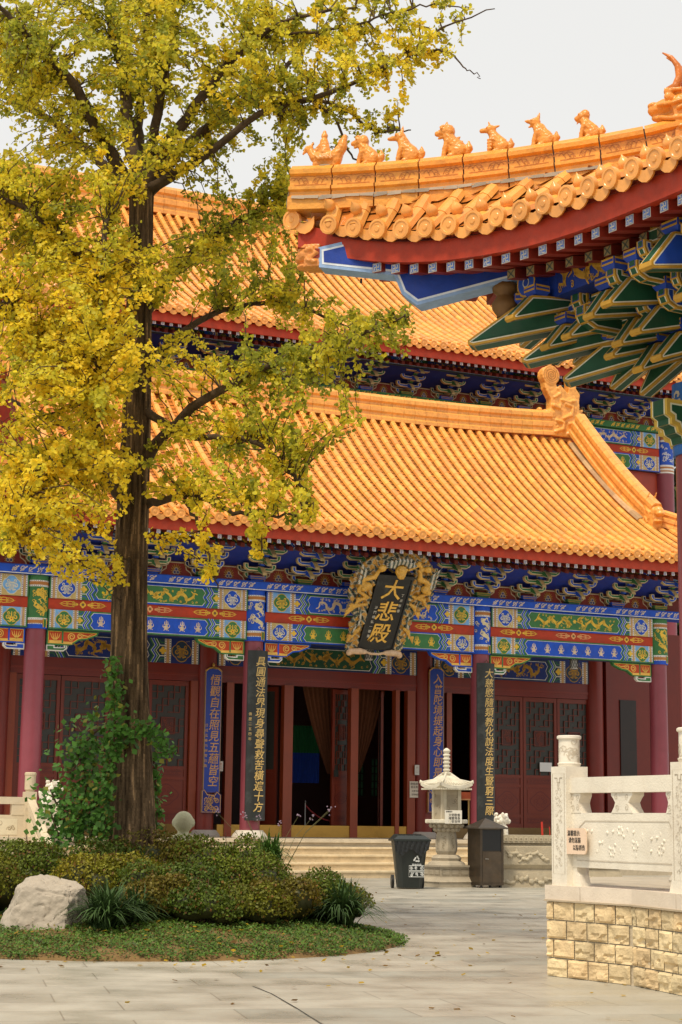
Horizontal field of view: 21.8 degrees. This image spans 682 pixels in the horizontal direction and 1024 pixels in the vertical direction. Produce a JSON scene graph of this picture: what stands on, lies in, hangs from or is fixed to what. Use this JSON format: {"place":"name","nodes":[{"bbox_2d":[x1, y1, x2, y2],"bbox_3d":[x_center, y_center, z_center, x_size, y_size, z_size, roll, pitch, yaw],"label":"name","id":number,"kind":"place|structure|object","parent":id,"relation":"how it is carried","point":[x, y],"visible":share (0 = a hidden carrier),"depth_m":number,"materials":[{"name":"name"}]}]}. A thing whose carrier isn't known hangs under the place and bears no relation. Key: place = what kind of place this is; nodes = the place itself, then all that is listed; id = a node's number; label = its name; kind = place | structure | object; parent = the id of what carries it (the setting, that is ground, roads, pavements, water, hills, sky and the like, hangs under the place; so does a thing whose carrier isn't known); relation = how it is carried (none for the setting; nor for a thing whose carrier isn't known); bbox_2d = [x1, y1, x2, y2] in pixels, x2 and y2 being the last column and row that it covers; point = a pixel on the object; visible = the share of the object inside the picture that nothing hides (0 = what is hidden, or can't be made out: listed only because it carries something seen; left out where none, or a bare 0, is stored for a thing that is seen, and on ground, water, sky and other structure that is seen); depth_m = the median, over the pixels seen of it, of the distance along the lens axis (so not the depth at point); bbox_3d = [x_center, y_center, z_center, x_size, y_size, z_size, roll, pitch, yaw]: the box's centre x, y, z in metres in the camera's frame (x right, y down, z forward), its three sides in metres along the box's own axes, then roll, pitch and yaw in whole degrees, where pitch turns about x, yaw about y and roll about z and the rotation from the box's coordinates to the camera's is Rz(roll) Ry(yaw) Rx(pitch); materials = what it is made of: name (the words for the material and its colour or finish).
{"place":"outdoors","nodes":[
{"label":"outdoors","id":0,"kind":"place"},
{"bbox_2d":[0,875,681,1023],"bbox_3d":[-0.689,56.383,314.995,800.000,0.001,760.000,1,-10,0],"label":"ground","id":1,"kind":"structure","parent":0,"point":[408,986],"depth_m":14.24,"materials":[{"name":"stone"}]},
{"bbox_2d":[0,772,50,855],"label":"stone balustrade","id":2,"kind":"object","parent":1,"relation":"on","point":[14,823],"visible":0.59,"depth_m":39.78,"materials":[{"name":"white stone"}]},
{"bbox_2d":[35,780,62,831],"bbox_3d":[-6.477,6.540,39.359,0.561,1.147,0.332,5,-11,-25],"label":"stone lion","id":3,"kind":"object","parent":2,"relation":"on","point":[51,785],"visible":0.36,"depth_m":39.27},
{"bbox_2d":[0,917,399,961],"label":"ground mound","id":4,"kind":"object","parent":1,"relation":"on","point":[130,957],"visible":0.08,"depth_m":16.80,"materials":[{"name":"green plant"}]},
{"bbox_2d":[0,851,30,910],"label":"azalea bush","id":5,"kind":"object","parent":4,"relation":"on","point":[8,883],"visible":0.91,"depth_m":18.89,"materials":[{"name":"green plant"}]},
{"bbox_2d":[0,832,70,909],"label":"azalea bush","id":6,"kind":"object","parent":4,"relation":"on","point":[31,857],"visible":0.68,"depth_m":19.69,"materials":[{"name":"green plant"}]},
{"bbox_2d":[0,874,88,930],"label":"boulder","id":7,"kind":"object","parent":4,"relation":"on","point":[36,900],"visible":0.63,"depth_m":17.73,"materials":[{"name":"beige stone"}]},
{"bbox_2d":[59,835,153,865],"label":"azalea bush","id":8,"kind":"object","parent":4,"relation":"on","point":[101,847],"visible":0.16,"depth_m":20.25,"materials":[{"name":"green plant"}]},
{"bbox_2d":[49,849,166,903],"bbox_3d":[-2.465,3.981,19.180,1.469,0.662,0.999,1,-10,0],"label":"azalea bush","id":9,"kind":"object","parent":4,"relation":"on","point":[99,869],"visible":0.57,"depth_m":18.99,"materials":[{"name":"green plant"}]},
{"bbox_2d":[56,879,162,930],"bbox_3d":[-2.310,3.893,17.593,1.182,0.514,1.137,1,-10,0],"label":"lilyturf","id":10,"kind":"object","parent":4,"relation":"on","point":[105,910],"visible":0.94,"depth_m":17.45,"materials":[{"name":"green plant"}]},
{"bbox_2d":[120,883,171,923],"bbox_3d":[-2.079,3.968,17.975,0.966,0.410,0.900,1,-10,0],"label":"lilyturf","id":11,"kind":"object","parent":4,"relation":"on","point":[137,901],"visible":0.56,"depth_m":17.88,"materials":[{"name":"green plant"}]},
{"bbox_2d":[120,870,191,920],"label":"azalea bush","id":12,"kind":"object","parent":4,"relation":"on","point":[159,886],"visible":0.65,"depth_m":18.09,"materials":[{"name":"green plant"}]},
{"bbox_2d":[104,825,209,863],"bbox_3d":[-2.131,4.196,20.812,1.602,1.006,1.304,1,-10,0],"label":"azalea bush","id":13,"kind":"object","parent":4,"relation":"on","point":[158,853],"visible":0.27,"depth_m":20.53,"materials":[{"name":"green plant"}]},
{"bbox_2d":[115,857,238,890],"bbox_3d":[-1.705,4.013,18.945,1.409,0.619,1.144,1,-10,0],"label":"azalea bush","id":14,"kind":"object","parent":4,"relation":"on","point":[202,872],"visible":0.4,"depth_m":18.68,"materials":[{"name":"green plant"}]},
{"bbox_2d":[172,811,194,840],"bbox_3d":[-1.972,4.381,21.920,0.554,1.327,0.495,1,-10,0],"label":"globe lamp","id":15,"kind":"object","parent":4,"relation":"on","point":[183,822],"visible":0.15,"depth_m":21.97,"materials":[{"name":"glass"}]},
{"bbox_2d":[162,879,243,925],"bbox_3d":[-1.438,4.034,18.192,0.918,0.505,0.824,1,-10,0],"label":"azalea bush","id":16,"kind":"object","parent":4,"relation":"on","point":[199,900],"visible":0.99,"depth_m":17.93,"materials":[{"name":"green plant"}]},
{"bbox_2d":[0,907,409,961],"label":"ground cover","id":17,"kind":"object","parent":4,"relation":"on","point":[305,925],"visible":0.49,"depth_m":17.29,"materials":[{"name":"green plant"}]},
{"bbox_2d":[158,830,286,869],"bbox_3d":[-1.446,4.170,20.519,1.660,0.975,1.202,1,-10,0],"label":"azalea bush","id":18,"kind":"object","parent":4,"relation":"on","point":[205,852],"visible":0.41,"depth_m":20.32,"materials":[{"name":"green plant"}]},
{"bbox_2d":[0,0,494,849],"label":"ginkgo tree","id":19,"kind":"object","parent":4,"relation":"on","point":[74,358],"visible":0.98,"depth_m":21.01,"materials":[{"name":"yellow plant"}]},
{"bbox_2d":[24,655,179,857],"bbox_3d":[-2.832,2.980,20.998,1.880,2.505,0.979,1,-10,0],"label":"climbing vine","id":20,"kind":"object","parent":19,"relation":"attached to","point":[97,820],"visible":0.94,"depth_m":20.89,"materials":[{"name":"green plant"}]},
{"bbox_2d":[196,848,299,886],"bbox_3d":[-1.056,4.095,19.508,1.230,0.768,1.042,1,-10,0],"label":"azalea bush","id":21,"kind":"object","parent":4,"relation":"on","point":[245,871],"visible":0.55,"depth_m":19.31,"materials":[{"name":"green plant"}]},
{"bbox_2d":[215,879,295,923],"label":"azalea bush","id":22,"kind":"object","parent":4,"relation":"on","point":[267,901],"visible":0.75,"depth_m":18.28,"materials":[{"name":"green plant"}]},
{"bbox_2d":[216,806,335,866],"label":"flowering grass","id":23,"kind":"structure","parent":4,"relation":"on","point":[273,846],"depth_m":20.49,"materials":[{"name":"green plant"}]},
{"bbox_2d":[248,875,324,922],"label":"azalea bush","id":24,"kind":"object","parent":4,"relation":"on","point":[305,894],"visible":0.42,"depth_m":18.81,"materials":[{"name":"green plant"}]},
{"bbox_2d":[276,865,349,919],"bbox_3d":[-0.430,4.289,19.792,1.187,0.662,0.957,1,-10,0],"label":"azalea bush","id":25,"kind":"object","parent":4,"relation":"on","point":[323,875],"visible":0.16,"depth_m":19.66,"materials":[{"name":"green plant"}]},
{"bbox_2d":[307,876,396,927],"bbox_3d":[0.047,4.268,19.401,1.372,0.584,1.422,1,-10,0],"label":"lilyturf","id":26,"kind":"object","parent":4,"relation":"on","point":[343,909],"visible":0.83,"depth_m":19.29,"materials":[{"name":"green plant"}]},
{"bbox_2d":[334,878,375,916],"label":"azalea bush","id":27,"kind":"object","parent":4,"relation":"on","point":[358,889],"visible":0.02,"depth_m":20.49,"materials":[{"name":"green plant"}]},
{"bbox_2d":[253,986,321,1023],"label":"pavement joint","id":28,"kind":"object","parent":1,"relation":"on","point":[290,1004],"visible":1,"depth_m":12.54,"materials":[{"name":"soil"}]},
{"bbox_2d":[0,160,681,877],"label":"temple hall","id":29,"kind":"structure","parent":1,"relation":"on","point":[530,514],"depth_m":47.75,"materials":[{"name":"ceramic"}]},
{"bbox_2d":[12,673,60,807],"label":"door","id":30,"kind":"structure","parent":29,"relation":"in","point":[52,683],"depth_m":44.27,"materials":[{"name":"brown wood"}]},
{"bbox_2d":[57,676,108,820],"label":"door","id":31,"kind":"structure","parent":29,"relation":"in","point":[75,691],"depth_m":44.74,"materials":[{"name":"brown wood"}]},
{"bbox_2d":[149,680,188,823],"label":"door","id":32,"kind":"structure","parent":29,"relation":"in","point":[168,700],"depth_m":45.67,"materials":[{"name":"brown wood"}]},
{"bbox_2d":[200,663,222,812],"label":"couplet board","id":33,"kind":"object","parent":29,"relation":"attached to","point":[210,803],"visible":1,"depth_m":45.76,"materials":[{"name":"blue wood"}]},
{"bbox_2d":[220,761,222,770],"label":"paper notice","id":34,"kind":"object","parent":29,"relation":"attached to","point":[221,765],"visible":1,"depth_m":45.93,"materials":[{"name":"white paper"}]},
{"bbox_2d":[244,647,267,820],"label":"couplet board","id":35,"kind":"object","parent":29,"relation":"attached to","point":[256,726],"visible":1,"depth_m":42.89,"materials":[{"name":"black paint"}]},
{"bbox_2d":[260,687,278,824],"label":"door","id":36,"kind":"structure","parent":29,"relation":"in","point":[272,692],"depth_m":47.27,"materials":[{"name":"brown wood"}]},
{"bbox_2d":[292,725,318,782],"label":"altar cloth","id":37,"kind":"object","parent":29,"relation":"hanging from","point":[305,763],"visible":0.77,"depth_m":50.67,"materials":[{"name":"blue fabric"}]},
{"bbox_2d":[304,800,329,824],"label":"rope stanchion","id":38,"kind":"object","parent":29,"relation":"on","point":[305,805],"visible":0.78,"depth_m":47.52,"materials":[{"name":"metal"}]},
{"bbox_2d":[303,687,333,773],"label":"curtain","id":39,"kind":"object","parent":29,"relation":"hanging from","point":[318,701],"visible":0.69,"depth_m":48.51,"materials":[{"name":"fabric"}]},
{"bbox_2d":[334,770,338,776],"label":"wall box","id":40,"kind":"object","parent":29,"relation":"attached to","point":[336,773],"visible":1,"depth_m":47.67,"materials":[{"name":"metal"}]},
{"bbox_2d":[330,689,347,825],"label":"door","id":41,"kind":"structure","parent":29,"relation":"in","point":[339,698],"depth_m":48.02,"materials":[{"name":"brown wood"}]},
{"bbox_2d":[364,649,373,660],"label":"cage lamp","id":42,"kind":"object","parent":29,"relation":"attached to","point":[367,657],"visible":0.71,"depth_m":44.78,"materials":[{"name":"plastic"}]},
{"bbox_2d":[358,689,384,771],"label":"curtain","id":43,"kind":"object","parent":29,"relation":"hanging from","point":[369,706],"visible":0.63,"depth_m":49.12,"materials":[{"name":"fabric"}]},
{"bbox_2d":[377,692,383,825],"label":"door","id":44,"kind":"structure","parent":29,"relation":"in","point":[380,719],"depth_m":48.72,"materials":[{"name":"brown wood"}]},
{"bbox_2d":[344,550,442,657],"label":"name board","id":45,"kind":"object","parent":29,"relation":"attached to","point":[384,609],"visible":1,"depth_m":44.08,"materials":[{"name":"black paint"}]},
{"bbox_2d":[410,781,417,797],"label":"paper notice","id":46,"kind":"object","parent":29,"relation":"attached to","point":[413,789],"visible":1,"depth_m":48.23,"materials":[{"name":"white paper"}]},
{"bbox_2d":[415,765,418,774],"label":"paper notice","id":47,"kind":"object","parent":29,"relation":"attached to","point":[416,769],"visible":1,"depth_m":48.32,"materials":[{"name":"white paper"}]},
{"bbox_2d":[427,663,443,812],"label":"couplet board","id":48,"kind":"object","parent":29,"relation":"attached to","point":[436,723],"visible":0.73,"depth_m":48.60,"materials":[{"name":"blue wood"}]},
{"bbox_2d":[461,792,470,824],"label":"notice stand","id":49,"kind":"object","parent":29,"relation":"on","point":[465,795],"visible":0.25,"depth_m":46.36,"materials":[{"name":"metal"}]},
{"bbox_2d":[476,661,494,820],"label":"couplet board","id":50,"kind":"object","parent":29,"relation":"attached to","point":[485,691],"visible":1,"depth_m":45.56,"materials":[{"name":"black paint"}]},
{"bbox_2d":[495,696,522,827],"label":"door","id":51,"kind":"structure","parent":29,"relation":"in","point":[508,709],"depth_m":49.82,"materials":[{"name":"brown wood"}]},
{"bbox_2d":[523,697,556,827],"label":"door","id":52,"kind":"structure","parent":29,"relation":"in","point":[539,714],"depth_m":50.21,"materials":[{"name":"brown wood"}]},
{"bbox_2d":[540,762,551,771],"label":"paper sheet","id":53,"kind":"object","parent":29,"relation":"attached to","point":[545,767],"visible":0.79,"depth_m":50.20,"materials":[{"name":"white paper"}]},
{"bbox_2d":[557,699,586,766],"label":"door","id":54,"kind":"structure","parent":29,"relation":"in","point":[571,713],"depth_m":50.90,"materials":[{"name":"brown wood"}]},
{"bbox_2d":[569,659,578,668],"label":"cage lamp","id":55,"kind":"object","parent":29,"relation":"attached to","point":[573,663],"visible":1,"depth_m":47.34,"materials":[{"name":"plastic"}]},
{"bbox_2d":[619,700,636,775],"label":"side window","id":56,"kind":"structure","parent":29,"relation":"in","point":[628,733],"depth_m":51.34,"materials":[{"name":"brown wood"}]},
{"bbox_2d":[0,892,681,1019],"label":"fallen leaves","id":57,"kind":"object","parent":1,"relation":"on","point":[260,970],"visible":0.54,"depth_m":16.96,"materials":[{"name":"yellow plant"}]},
{"bbox_2d":[388,834,430,887],"bbox_3d":[1.353,6.935,35.106,0.750,1.062,0.833,2,-10,-6],"label":"wheelie bin","id":58,"kind":"object","parent":1,"relation":"on","point":[409,853],"visible":1,"depth_m":34.78,"materials":[{"name":"plastic"}]},
{"bbox_2d":[419,748,475,887],"bbox_3d":[2.184,6.311,36.600,0.910,2.826,0.910,6,-11,-28],"label":"stone lantern","id":59,"kind":"object","parent":1,"relation":"on","point":[446,867],"visible":0.99,"depth_m":36.34,"materials":[{"name":"beige stone"}]},
{"bbox_2d":[445,810,461,823],"bbox_3d":[2.300,6.241,36.190,0.360,0.270,0.013,3,-10,-12],"label":"paper notice","id":60,"kind":"object","parent":59,"relation":"attached to","point":[454,816],"visible":1,"depth_m":36.19,"materials":[{"name":"white paper"}]},
{"bbox_2d":[283,52,681,881],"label":"side hall","id":61,"kind":"structure","parent":1,"relation":"on","point":[569,250],"depth_m":17.84,"materials":[{"name":"tile"}]},
{"bbox_2d":[463,818,507,887],"bbox_3d":[2.964,6.982,36.245,0.680,1.400,0.680,5,-11,-24],"label":"litter bin","id":62,"kind":"object","parent":1,"relation":"on","point":[486,850],"visible":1,"depth_m":36.03,"materials":[{"name":"metal"}]},
{"bbox_2d":[482,852,500,882],"bbox_3d":[3.074,7.223,35.944,0.430,0.615,0.057,5,-11,-24],"label":"door","id":63,"kind":"structure","parent":62,"relation":"in","point":[491,861],"depth_m":35.95,"materials":[{"name":"metal"}]},
{"bbox_2d":[494,812,510,834],"bbox_3d":[3.578,7.360,39.949,0.547,1.130,0.322,5,-11,-25],"label":"stone lion","id":64,"kind":"object","parent":1,"relation":"on","point":[502,818],"visible":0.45,"depth_m":39.93},
{"bbox_2d":[492,835,621,886],"bbox_3d":[4.529,7.327,37.122,2.780,1.060,0.859,3,-10,-12],"label":"stone platform","id":65,"kind":"object","parent":1,"relation":"on","point":[527,860],"visible":0.41,"depth_m":36.61,"materials":[{"name":"beige stone"}]},
{"bbox_2d":[544,885,681,995],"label":"retaining wall","id":66,"kind":"structure","parent":1,"relation":"on","point":[632,936],"depth_m":14.70,"materials":[{"name":"stone"}]},
{"bbox_2d":[551,727,681,893],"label":"marble balustrade","id":67,"kind":"object","parent":66,"relation":"on","point":[627,833],"visible":1,"depth_m":14.82,"materials":[{"name":"white stone"}]},
{"bbox_2d":[567,828,586,853],"bbox_3d":[2.027,2.831,15.204,0.014,0.220,0.292,6,-11,-26],"label":"warning sign","id":68,"kind":"object","parent":67,"relation":"attached to","point":[576,840],"visible":1,"depth_m":15.19,"materials":[{"name":"paper"}]},
{"bbox_2d":[0,0,681,467],"label":"sky","id":69,"kind":"structure","parent":0,"point":[557,60],"materials":[{"name":"white"}]},
{"bbox_2d":[590,877,670,889],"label":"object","id":70,"kind":"structure","parent":0,"point":[664,883],"depth_m":16.58,"materials":[{"name":"stone"}]},
{"bbox_2d":[674,459,678,635],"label":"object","id":71,"kind":"object","parent":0,"point":[675,503],"depth_m":72.94,"materials":[{"name":"red wood"}]}
]}

